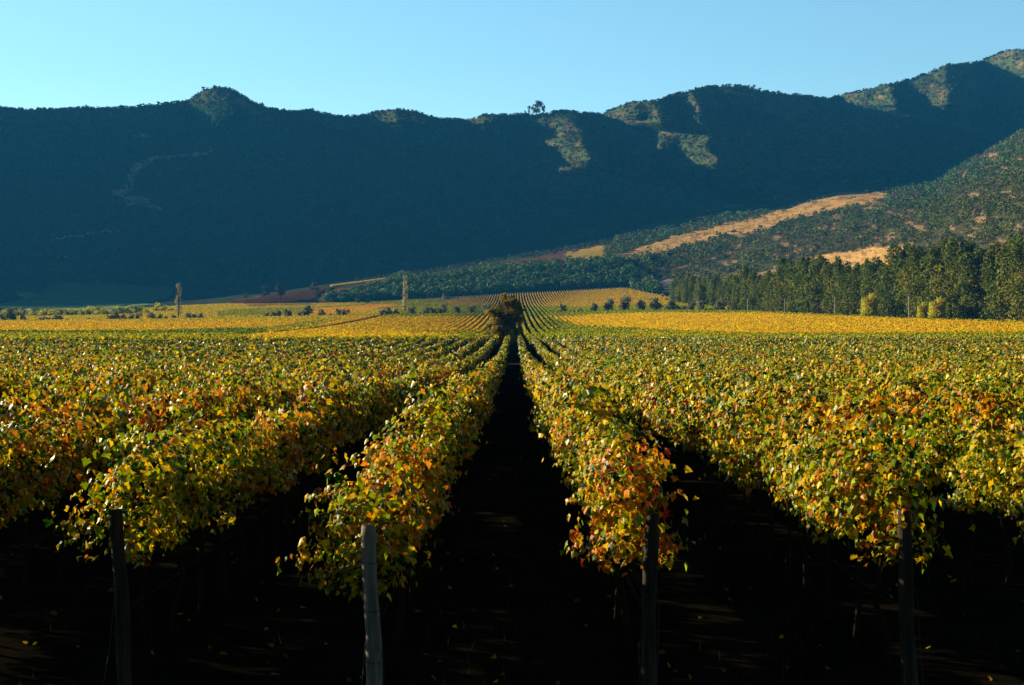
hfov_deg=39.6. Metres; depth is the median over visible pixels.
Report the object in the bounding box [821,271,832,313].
eucalyptus tree
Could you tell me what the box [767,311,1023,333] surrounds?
vine row
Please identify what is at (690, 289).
eucalyptus tree
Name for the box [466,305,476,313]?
olive tree
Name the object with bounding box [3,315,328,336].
vine row
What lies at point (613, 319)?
vine row
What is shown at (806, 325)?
vine row
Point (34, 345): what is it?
vine row
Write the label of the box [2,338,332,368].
vine row
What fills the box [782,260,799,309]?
eucalyptus tree
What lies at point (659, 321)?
vine row
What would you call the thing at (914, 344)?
vine row
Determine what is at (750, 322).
vine row
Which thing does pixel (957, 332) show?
vine row
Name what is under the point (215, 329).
vine row
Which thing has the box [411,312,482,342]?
vine row
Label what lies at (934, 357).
vine row
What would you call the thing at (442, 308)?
olive tree
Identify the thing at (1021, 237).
eucalyptus tree
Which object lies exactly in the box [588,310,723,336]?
vine row
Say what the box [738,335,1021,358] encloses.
vine row
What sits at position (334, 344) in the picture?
vine row
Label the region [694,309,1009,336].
vine row
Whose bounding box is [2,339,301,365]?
vine row
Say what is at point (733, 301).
eucalyptus tree
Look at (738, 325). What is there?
vine row
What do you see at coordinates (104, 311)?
willow bush
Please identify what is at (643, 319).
vine row
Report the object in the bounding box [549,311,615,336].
vine row
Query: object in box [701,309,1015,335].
vine row
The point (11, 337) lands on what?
vine row
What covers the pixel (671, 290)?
eucalyptus tree
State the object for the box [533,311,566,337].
vine row
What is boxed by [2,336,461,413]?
vine row
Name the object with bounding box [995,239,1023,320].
eucalyptus tree
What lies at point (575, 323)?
vine row
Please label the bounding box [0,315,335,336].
vine row
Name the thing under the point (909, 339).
vine row
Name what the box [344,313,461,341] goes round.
vine row
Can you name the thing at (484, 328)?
vine row
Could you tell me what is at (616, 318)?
vine row
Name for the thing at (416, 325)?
vine row
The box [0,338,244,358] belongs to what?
vine row
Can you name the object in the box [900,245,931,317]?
eucalyptus tree
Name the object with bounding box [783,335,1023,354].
vine row
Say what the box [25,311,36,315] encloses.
willow bush
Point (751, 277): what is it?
eucalyptus tree
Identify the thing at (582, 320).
vine row
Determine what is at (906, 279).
eucalyptus tree
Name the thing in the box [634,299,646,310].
olive tree
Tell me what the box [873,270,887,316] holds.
eucalyptus tree
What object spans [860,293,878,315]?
willow bush
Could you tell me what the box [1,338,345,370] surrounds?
vine row
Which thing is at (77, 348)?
vine row
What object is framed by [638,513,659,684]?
wooden post
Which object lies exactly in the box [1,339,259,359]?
vine row
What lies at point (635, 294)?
vine row
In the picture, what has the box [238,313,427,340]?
vine row
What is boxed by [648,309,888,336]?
vine row
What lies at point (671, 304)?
olive tree
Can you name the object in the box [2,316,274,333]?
vine row
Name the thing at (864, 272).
eucalyptus tree
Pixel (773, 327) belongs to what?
vine row
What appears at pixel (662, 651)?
ground litter
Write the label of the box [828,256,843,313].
eucalyptus tree
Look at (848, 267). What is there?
eucalyptus tree
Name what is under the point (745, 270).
eucalyptus tree
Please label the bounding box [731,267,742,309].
eucalyptus tree
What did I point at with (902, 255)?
eucalyptus tree
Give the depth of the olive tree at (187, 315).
849.96 m
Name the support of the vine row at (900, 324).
on the ground
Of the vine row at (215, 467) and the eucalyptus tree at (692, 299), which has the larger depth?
the eucalyptus tree at (692, 299)
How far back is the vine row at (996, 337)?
264.27 m
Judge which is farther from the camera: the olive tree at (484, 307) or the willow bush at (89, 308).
the willow bush at (89, 308)
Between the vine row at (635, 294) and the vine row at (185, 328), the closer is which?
the vine row at (185, 328)
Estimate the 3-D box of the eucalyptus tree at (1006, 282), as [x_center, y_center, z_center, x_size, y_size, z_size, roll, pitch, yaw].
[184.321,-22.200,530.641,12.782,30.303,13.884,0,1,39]
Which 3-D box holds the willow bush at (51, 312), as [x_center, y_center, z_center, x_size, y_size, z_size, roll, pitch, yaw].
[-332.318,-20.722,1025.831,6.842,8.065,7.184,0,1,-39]
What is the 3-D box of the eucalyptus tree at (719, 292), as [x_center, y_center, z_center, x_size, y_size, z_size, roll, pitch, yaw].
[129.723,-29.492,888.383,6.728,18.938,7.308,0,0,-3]
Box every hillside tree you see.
[261,286,270,298]
[275,283,286,299]
[309,281,316,289]
[355,295,360,302]
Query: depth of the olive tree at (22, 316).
849.33 m
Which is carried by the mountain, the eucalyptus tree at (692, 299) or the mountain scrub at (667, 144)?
the mountain scrub at (667, 144)
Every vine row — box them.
[0,314,349,340]
[0,315,282,333]
[0,315,299,334]
[0,315,320,336]
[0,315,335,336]
[0,315,340,338]
[0,316,260,332]
[0,335,473,528]
[0,335,485,601]
[0,337,156,352]
[0,337,274,361]
[0,337,287,363]
[0,338,47,343]
[0,338,81,345]
[0,338,141,350]
[0,338,169,352]
[0,338,185,354]
[0,338,200,355]
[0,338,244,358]
[0,338,316,368]
[0,339,98,347]
[0,339,213,357]
[0,339,361,373]
[0,339,376,377]
[0,339,391,378]
[0,339,406,382]
[0,339,435,404]
[1,316,256,332]
[1,316,285,333]
[1,338,38,343]
[1,338,110,348]
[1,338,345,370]
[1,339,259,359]
[2,315,291,334]
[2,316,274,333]
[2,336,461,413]
[2,338,68,345]
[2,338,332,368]
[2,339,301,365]
[2,339,420,388]
[3,315,308,334]
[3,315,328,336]
[4,339,230,356]
[5,315,324,335]
[6,315,342,338]
[6,316,267,332]
[7,316,273,332]
[7,339,127,348]
[8,315,312,334]
[9,315,303,334]
[9,315,316,335]
[9,315,331,336]
[9,316,264,332]
[10,315,294,333]
[12,314,355,339]
[23,314,359,340]
[38,314,363,340]
[43,335,497,670]
[50,314,367,340]
[64,314,370,339]
[78,314,375,340]
[90,333,194,340]
[103,333,191,340]
[116,334,192,340]
[130,334,201,340]
[144,313,396,339]
[157,313,401,340]
[170,314,405,340]
[186,313,409,341]
[198,314,412,341]
[210,313,418,340]
[220,313,392,334]
[224,313,422,340]
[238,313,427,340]
[251,313,430,340]
[264,313,435,341]
[275,335,510,684]
[277,313,439,341]
[287,314,380,330]
[291,313,443,339]
[305,313,448,340]
[317,313,452,339]
[332,313,456,341]
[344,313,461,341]
[357,312,465,340]
[371,313,469,341]
[384,312,473,340]
[397,312,478,340]
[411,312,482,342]
[424,313,486,343]
[437,316,489,342]
[458,315,492,338]
[473,328,489,340]
[483,334,492,343]
[517,335,704,677]
[521,315,532,344]
[524,311,543,343]
[528,312,557,338]
[529,335,975,674]
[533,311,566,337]
[537,311,579,337]
[541,311,591,336]
[541,334,1023,601]
[545,311,603,337]
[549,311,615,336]
[553,335,1023,527]
[554,311,626,336]
[558,311,639,337]
[562,311,651,336]
[565,335,1023,425]
[566,311,663,336]
[571,310,674,336]
[575,311,686,336]
[578,335,1022,395]
[579,310,697,336]
[583,310,708,336]
[584,290,598,299]
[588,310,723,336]
[590,335,1023,386]
[592,310,737,336]
[596,288,613,299]
[597,310,745,336]
[600,310,756,336]
[603,335,1023,381]
[604,310,768,336]
[609,310,780,336]
[613,310,794,336]
[616,335,1022,380]
[618,310,801,335]
[622,310,817,336]
[624,288,646,298]
[627,309,831,336]
[627,335,1023,375]
[630,310,841,336]
[634,310,855,336]
[639,310,867,336]
[641,335,1023,373]
[643,310,878,336]
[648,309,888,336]
[651,334,1020,369]
[652,309,899,336]
[656,309,911,337]
[661,309,927,336]
[665,336,1023,368]
[666,309,940,336]
[669,309,936,336]
[675,309,960,336]
[676,335,1016,364]
[677,309,973,336]
[683,309,986,336]
[689,309,995,336]
[691,336,1017,362]
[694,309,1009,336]
[699,336,1023,362]
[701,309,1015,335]
[707,309,1023,336]
[712,335,1023,361]
[715,309,1007,335]
[722,309,1020,335]
[726,335,1023,360]
[727,310,1021,335]
[736,310,1019,334]
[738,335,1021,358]
[743,309,1022,334]
[747,335,1021,357]
[749,310,1020,334]
[758,310,1023,334]
[760,335,1022,355]
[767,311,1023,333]
[775,335,1023,355]
[776,311,1023,333]
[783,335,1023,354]
[787,312,1023,331]
[797,335,1022,352]
[798,312,1021,331]
[811,313,1022,331]
[812,335,1023,350]
[822,313,1021,330]
[826,335,1023,350]
[837,334,1023,348]
[838,313,1023,329]
[849,335,1021,347]
[855,314,1023,328]
[858,335,1023,346]
[869,315,1022,327]
[876,335,1023,345]
[880,335,1023,344]
[888,316,1023,326]
[893,335,1023,343]
[906,335,1023,342]
[926,336,1023,341]
[935,335,1019,340]
[941,335,1023,340]
[953,335,1018,338]
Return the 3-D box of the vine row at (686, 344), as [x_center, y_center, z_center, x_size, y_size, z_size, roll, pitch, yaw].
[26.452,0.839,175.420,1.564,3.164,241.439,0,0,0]
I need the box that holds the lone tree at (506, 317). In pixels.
[486,293,526,343]
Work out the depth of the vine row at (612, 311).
559.45 m
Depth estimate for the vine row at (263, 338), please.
423.86 m
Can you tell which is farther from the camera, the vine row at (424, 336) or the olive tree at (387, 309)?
the olive tree at (387, 309)
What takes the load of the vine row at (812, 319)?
on the ground
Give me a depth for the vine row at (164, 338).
466.16 m
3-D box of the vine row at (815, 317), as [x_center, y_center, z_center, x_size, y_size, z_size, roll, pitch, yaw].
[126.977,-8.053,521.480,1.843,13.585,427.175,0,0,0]
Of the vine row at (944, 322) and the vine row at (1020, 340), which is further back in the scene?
the vine row at (944, 322)
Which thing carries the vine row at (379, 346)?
on the ground
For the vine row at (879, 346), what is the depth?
188.93 m
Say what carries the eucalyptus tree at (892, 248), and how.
on the ground
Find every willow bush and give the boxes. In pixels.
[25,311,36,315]
[47,309,54,315]
[56,308,65,314]
[64,309,73,314]
[78,307,89,314]
[86,306,94,313]
[98,307,107,314]
[117,306,127,313]
[133,306,144,312]
[151,302,160,310]
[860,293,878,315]
[916,301,927,317]
[927,297,946,318]
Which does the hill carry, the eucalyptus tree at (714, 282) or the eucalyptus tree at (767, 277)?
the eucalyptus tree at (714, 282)
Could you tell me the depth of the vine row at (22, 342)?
225.63 m
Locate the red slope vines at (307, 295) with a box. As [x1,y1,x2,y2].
[227,286,334,303]
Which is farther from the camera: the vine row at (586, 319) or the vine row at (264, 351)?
the vine row at (586, 319)
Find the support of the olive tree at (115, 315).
on the ground
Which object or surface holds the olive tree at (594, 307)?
on the ground
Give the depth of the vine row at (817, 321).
502.16 m
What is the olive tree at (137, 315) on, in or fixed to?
on the ground
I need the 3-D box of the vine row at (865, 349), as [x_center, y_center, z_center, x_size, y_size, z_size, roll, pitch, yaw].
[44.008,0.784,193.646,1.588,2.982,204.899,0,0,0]
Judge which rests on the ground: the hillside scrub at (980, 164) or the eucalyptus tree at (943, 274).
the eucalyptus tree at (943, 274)
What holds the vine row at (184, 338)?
on the ground
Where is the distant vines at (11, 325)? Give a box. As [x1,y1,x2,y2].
[0,316,1023,331]
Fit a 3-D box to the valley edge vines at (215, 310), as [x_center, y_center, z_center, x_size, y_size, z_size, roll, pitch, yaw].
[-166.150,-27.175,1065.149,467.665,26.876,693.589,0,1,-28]
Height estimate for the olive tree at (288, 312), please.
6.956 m
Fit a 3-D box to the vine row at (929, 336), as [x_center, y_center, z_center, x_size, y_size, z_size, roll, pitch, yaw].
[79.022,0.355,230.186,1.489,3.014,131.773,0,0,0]
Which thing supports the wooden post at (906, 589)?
on the ground
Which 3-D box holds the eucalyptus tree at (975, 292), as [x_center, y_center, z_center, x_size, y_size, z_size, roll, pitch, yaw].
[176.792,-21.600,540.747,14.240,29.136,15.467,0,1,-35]
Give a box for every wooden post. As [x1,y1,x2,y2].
[103,508,131,684]
[361,524,382,684]
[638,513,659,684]
[896,511,923,684]
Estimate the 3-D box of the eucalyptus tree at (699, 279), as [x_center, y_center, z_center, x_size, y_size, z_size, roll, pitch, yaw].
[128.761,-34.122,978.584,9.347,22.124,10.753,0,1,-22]
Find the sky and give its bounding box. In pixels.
[0,0,1023,119]
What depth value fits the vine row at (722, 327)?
546.85 m
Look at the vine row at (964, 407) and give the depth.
30.34 m
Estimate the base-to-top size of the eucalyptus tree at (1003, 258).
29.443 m
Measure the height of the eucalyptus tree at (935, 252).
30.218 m
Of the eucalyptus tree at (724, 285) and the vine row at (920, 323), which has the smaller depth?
the vine row at (920, 323)
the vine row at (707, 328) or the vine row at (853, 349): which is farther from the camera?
the vine row at (707, 328)
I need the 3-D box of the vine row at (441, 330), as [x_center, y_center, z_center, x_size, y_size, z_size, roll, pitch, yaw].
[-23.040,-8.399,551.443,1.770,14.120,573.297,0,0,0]
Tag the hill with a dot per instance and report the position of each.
(862, 253)
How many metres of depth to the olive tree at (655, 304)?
848.26 m
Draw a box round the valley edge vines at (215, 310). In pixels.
[0,300,409,319]
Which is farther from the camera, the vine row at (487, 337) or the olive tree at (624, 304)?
the olive tree at (624, 304)
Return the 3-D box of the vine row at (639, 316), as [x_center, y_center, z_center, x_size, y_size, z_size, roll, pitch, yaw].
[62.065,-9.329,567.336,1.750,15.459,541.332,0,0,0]
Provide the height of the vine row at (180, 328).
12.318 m
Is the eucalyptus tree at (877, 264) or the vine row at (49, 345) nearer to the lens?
the vine row at (49, 345)
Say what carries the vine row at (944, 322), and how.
on the ground
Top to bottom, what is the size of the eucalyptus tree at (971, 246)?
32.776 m
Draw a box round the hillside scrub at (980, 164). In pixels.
[613,128,1023,310]
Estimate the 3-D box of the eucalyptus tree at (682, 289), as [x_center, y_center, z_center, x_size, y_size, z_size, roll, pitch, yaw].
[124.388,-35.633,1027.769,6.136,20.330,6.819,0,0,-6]
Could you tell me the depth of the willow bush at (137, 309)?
1046.32 m
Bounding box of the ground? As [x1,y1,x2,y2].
[0,213,1023,684]
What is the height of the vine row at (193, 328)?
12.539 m
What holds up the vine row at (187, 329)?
on the ground
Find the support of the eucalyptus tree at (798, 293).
on the ground
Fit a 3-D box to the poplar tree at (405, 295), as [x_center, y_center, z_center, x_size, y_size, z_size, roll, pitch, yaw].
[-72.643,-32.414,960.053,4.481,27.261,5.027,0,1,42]
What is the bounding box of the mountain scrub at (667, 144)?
[0,48,1023,287]
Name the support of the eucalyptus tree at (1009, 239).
on the ground
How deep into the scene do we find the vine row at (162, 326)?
567.19 m
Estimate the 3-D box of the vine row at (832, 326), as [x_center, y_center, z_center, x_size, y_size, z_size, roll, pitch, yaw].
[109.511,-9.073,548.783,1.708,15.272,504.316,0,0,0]
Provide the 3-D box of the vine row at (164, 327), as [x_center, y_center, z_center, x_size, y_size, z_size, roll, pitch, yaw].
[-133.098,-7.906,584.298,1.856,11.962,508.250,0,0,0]
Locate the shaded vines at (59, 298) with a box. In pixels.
[0,282,172,308]
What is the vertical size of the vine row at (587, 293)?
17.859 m
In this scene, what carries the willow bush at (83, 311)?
on the ground
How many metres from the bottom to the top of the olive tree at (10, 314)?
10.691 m
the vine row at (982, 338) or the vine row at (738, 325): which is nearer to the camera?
the vine row at (982, 338)
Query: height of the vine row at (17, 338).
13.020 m
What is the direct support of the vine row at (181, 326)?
on the ground
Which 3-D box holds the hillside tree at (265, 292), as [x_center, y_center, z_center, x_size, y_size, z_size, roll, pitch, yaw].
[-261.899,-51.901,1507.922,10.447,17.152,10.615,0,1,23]
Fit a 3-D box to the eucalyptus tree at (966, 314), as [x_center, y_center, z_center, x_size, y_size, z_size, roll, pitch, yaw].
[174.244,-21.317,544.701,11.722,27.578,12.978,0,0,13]
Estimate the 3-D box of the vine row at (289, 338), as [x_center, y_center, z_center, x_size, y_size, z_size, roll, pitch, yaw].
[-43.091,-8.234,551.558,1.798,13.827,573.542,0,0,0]
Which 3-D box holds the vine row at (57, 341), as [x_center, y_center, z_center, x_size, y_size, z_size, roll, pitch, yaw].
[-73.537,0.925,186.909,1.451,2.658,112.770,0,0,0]
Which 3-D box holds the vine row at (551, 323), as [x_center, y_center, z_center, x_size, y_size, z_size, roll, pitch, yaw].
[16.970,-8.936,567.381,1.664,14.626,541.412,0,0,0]
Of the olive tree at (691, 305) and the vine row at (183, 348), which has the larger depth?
the olive tree at (691, 305)
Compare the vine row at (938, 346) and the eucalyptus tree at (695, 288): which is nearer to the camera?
the vine row at (938, 346)
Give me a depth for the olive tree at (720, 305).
813.89 m
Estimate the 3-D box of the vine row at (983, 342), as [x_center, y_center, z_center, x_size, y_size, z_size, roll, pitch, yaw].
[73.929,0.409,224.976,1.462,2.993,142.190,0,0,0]
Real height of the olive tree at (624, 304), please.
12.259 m
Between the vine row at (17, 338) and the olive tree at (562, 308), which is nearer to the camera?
the vine row at (17, 338)
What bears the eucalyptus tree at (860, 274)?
on the ground
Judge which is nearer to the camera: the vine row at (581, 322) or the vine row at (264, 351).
the vine row at (264, 351)
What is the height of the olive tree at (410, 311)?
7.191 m
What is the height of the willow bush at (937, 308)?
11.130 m
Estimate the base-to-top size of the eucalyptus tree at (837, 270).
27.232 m
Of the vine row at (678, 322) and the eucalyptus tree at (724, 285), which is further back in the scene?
the eucalyptus tree at (724, 285)
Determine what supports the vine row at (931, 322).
on the ground
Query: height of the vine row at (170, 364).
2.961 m
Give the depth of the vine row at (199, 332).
446.60 m
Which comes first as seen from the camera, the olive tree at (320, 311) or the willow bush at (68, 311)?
the olive tree at (320, 311)
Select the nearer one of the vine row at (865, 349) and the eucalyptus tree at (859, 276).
the vine row at (865, 349)
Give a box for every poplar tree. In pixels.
[174,283,182,316]
[401,275,407,310]
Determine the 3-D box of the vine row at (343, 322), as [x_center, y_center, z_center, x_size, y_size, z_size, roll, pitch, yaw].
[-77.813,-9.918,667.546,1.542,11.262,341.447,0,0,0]
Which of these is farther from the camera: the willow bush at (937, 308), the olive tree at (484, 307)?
the olive tree at (484, 307)
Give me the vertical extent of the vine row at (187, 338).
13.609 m
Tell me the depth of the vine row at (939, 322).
488.37 m
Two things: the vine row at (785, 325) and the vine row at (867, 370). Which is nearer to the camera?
the vine row at (867, 370)
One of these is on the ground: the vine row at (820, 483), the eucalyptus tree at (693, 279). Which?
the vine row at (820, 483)
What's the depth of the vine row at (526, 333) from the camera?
396.54 m
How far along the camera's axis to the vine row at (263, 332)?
392.61 m
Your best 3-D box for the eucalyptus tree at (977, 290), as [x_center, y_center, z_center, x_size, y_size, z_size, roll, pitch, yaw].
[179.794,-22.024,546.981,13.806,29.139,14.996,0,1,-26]
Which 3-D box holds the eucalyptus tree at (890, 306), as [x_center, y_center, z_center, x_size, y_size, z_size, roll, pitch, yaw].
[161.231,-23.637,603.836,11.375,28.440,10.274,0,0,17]
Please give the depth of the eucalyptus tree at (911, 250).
594.40 m
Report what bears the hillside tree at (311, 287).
on the ground
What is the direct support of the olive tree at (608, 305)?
on the ground
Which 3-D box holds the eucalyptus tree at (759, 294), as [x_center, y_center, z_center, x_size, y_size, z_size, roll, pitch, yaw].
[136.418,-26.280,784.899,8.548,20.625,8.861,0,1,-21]
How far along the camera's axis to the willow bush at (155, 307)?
1098.08 m
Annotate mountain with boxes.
[0,49,1023,289]
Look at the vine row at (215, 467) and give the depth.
17.03 m
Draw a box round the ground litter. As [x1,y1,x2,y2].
[0,437,1023,684]
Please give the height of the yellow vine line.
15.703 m
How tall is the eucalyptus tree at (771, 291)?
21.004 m
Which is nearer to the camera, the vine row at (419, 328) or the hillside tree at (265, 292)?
the vine row at (419, 328)
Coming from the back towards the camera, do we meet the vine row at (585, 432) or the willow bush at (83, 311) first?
the willow bush at (83, 311)
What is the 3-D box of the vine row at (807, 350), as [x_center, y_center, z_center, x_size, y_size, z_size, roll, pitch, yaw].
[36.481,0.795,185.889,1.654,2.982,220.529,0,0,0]
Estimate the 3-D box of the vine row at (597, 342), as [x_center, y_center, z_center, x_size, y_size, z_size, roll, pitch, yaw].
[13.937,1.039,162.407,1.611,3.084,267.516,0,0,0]
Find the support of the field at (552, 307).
on the ground
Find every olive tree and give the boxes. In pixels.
[4,307,16,319]
[20,314,27,319]
[111,310,120,318]
[134,311,142,318]
[147,312,155,318]
[185,312,191,317]
[283,309,291,315]
[303,305,313,315]
[318,309,325,315]
[335,308,341,314]
[341,308,349,314]
[384,306,393,314]
[408,306,415,313]
[422,306,429,313]
[430,306,437,313]
[436,302,447,313]
[454,305,460,313]
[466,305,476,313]
[481,303,490,313]
[558,303,566,312]
[589,303,597,311]
[603,298,613,310]
[619,294,631,309]
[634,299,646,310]
[649,297,663,309]
[665,300,675,309]
[686,301,695,309]
[696,301,704,309]
[713,300,723,309]
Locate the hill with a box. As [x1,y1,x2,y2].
[683,133,1023,318]
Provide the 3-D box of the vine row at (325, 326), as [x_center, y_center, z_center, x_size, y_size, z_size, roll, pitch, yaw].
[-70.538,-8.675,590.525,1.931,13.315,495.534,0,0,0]
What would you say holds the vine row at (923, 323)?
on the ground
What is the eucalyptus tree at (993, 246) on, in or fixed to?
on the ground
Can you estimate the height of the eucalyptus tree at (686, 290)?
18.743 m
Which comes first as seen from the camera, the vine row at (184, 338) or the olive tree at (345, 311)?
the vine row at (184, 338)
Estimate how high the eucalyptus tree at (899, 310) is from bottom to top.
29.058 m
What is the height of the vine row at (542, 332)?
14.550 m
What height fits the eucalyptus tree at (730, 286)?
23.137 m
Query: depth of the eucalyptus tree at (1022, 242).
511.86 m
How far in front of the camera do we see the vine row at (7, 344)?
224.19 m
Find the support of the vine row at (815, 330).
on the ground
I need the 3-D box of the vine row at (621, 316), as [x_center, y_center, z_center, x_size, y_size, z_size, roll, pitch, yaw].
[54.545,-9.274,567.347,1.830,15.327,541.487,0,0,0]
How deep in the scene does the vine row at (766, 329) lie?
508.94 m
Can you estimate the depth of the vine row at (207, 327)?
567.00 m
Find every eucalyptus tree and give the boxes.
[669,281,675,300]
[669,285,675,300]
[671,276,682,300]
[674,278,682,302]
[680,279,685,302]
[681,273,691,300]
[682,281,689,302]
[687,275,696,302]
[687,285,694,303]
[688,284,695,301]
[691,282,700,302]
[693,277,703,298]
[695,283,703,303]
[699,278,707,304]
[703,274,711,303]
[706,274,720,305]
[714,280,723,303]
[720,280,728,309]
[723,274,733,309]
[729,275,740,310]
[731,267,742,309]
[733,266,751,310]
[739,275,747,309]
[744,271,757,310]
[749,274,764,309]
[753,276,764,310]
[756,271,774,310]
[765,277,777,310]
[770,264,788,311]
[771,257,795,311]
[780,261,798,312]
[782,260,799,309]
[785,256,811,311]
[791,257,811,312]
[793,266,803,310]
[796,260,815,312]
[802,255,829,313]
[806,253,827,312]
[816,262,837,313]
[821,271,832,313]
[826,261,845,313]
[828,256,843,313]
[835,270,856,314]
[839,261,851,307]
[841,266,860,315]
[847,262,862,314]
[852,259,868,311]
[854,258,870,312]
[857,261,879,314]
[859,263,873,314]
[861,257,884,305]
[868,264,891,316]
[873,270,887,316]
[878,253,901,316]
[879,244,901,316]
[883,258,900,316]
[890,249,914,316]
[894,242,910,313]
[894,256,927,317]
[895,260,911,315]
[899,245,922,317]
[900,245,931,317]
[902,251,930,298]
[914,246,946,318]
[917,246,949,314]
[923,240,950,315]
[929,238,960,318]
[929,249,954,317]
[942,246,968,317]
[945,245,973,318]
[951,251,980,319]
[954,248,987,319]
[955,240,976,318]
[958,247,1000,318]
[978,250,1004,319]
[981,243,1000,319]
[985,245,1016,319]
[992,242,1017,319]
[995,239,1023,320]
[998,232,1023,319]
[999,235,1015,319]
[1012,240,1023,319]
[1018,266,1023,311]
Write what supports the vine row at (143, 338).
on the ground
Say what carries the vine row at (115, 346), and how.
on the ground
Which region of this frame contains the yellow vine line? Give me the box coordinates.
[330,277,383,286]
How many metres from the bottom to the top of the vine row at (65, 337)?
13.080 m
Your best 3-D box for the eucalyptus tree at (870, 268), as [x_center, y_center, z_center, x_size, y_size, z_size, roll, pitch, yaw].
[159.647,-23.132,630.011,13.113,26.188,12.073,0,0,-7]
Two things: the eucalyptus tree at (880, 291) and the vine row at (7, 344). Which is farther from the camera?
the eucalyptus tree at (880, 291)
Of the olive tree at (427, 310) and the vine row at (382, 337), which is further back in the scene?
the olive tree at (427, 310)
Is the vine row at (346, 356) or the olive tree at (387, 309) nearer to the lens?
the vine row at (346, 356)
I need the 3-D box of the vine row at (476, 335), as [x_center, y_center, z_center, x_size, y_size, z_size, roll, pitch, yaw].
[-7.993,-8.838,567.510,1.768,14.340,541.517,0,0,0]
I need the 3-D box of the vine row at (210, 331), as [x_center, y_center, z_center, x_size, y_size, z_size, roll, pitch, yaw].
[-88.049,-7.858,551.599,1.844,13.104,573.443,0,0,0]
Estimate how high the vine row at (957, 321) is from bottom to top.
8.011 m
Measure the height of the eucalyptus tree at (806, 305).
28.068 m
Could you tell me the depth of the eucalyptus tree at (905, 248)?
610.56 m
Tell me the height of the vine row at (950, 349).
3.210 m
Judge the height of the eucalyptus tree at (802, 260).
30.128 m
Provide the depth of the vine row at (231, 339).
471.86 m
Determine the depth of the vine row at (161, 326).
589.00 m
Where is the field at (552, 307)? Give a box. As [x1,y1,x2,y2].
[347,299,729,315]
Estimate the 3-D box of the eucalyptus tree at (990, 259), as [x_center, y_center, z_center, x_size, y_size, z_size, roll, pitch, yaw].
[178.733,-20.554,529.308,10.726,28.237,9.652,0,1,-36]
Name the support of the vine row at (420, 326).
on the ground
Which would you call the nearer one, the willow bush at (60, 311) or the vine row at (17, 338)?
the vine row at (17, 338)
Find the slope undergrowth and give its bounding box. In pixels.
[362,183,887,279]
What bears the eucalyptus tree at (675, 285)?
on the ground
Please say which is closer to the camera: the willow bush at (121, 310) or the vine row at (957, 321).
the vine row at (957, 321)
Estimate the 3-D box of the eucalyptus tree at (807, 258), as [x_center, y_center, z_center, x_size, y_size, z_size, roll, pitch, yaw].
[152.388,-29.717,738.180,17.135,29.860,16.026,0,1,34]
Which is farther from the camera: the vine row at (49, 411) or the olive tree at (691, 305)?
the olive tree at (691, 305)
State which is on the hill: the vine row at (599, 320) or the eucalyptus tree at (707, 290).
the eucalyptus tree at (707, 290)
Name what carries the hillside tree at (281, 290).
on the ground
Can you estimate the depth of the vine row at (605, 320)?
510.38 m
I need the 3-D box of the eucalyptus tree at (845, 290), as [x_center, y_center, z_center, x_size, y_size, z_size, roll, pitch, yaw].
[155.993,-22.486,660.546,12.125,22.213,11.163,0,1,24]
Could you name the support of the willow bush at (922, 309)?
on the ground
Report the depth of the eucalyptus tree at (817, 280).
708.19 m
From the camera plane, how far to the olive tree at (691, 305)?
834.24 m
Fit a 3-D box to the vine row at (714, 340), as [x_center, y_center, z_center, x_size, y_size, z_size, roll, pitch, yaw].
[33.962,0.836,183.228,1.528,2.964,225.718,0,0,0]
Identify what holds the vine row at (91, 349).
on the ground
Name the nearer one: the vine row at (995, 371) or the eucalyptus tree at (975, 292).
the vine row at (995, 371)
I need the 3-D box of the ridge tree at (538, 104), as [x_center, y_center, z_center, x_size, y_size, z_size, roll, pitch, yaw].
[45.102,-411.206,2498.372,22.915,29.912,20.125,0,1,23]
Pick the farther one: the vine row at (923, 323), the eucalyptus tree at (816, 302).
the eucalyptus tree at (816, 302)
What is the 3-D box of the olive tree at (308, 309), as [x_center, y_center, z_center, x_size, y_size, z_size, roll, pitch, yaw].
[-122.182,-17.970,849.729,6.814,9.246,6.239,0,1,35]
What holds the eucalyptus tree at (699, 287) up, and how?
on the hill
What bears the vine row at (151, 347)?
on the ground
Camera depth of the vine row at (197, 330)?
467.80 m
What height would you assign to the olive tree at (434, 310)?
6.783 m
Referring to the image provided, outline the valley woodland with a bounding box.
[314,246,660,302]
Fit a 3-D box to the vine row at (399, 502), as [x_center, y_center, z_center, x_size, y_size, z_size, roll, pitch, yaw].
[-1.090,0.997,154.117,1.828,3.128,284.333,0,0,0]
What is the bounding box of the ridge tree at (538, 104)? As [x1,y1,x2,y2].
[531,100,543,115]
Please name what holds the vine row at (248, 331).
on the ground
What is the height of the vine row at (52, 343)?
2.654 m
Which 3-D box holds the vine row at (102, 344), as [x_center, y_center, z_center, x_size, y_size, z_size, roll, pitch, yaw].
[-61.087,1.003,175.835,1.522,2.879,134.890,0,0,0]
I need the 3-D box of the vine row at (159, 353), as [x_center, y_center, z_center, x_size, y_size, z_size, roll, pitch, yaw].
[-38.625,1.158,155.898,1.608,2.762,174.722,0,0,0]
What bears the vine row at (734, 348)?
on the ground
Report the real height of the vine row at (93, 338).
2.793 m
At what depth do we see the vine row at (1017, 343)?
244.41 m
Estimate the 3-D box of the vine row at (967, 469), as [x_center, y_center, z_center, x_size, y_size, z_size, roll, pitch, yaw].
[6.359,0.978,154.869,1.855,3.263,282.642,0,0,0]
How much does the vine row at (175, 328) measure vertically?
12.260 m
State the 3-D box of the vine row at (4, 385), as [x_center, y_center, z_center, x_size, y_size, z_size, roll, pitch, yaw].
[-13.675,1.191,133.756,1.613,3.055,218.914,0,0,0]

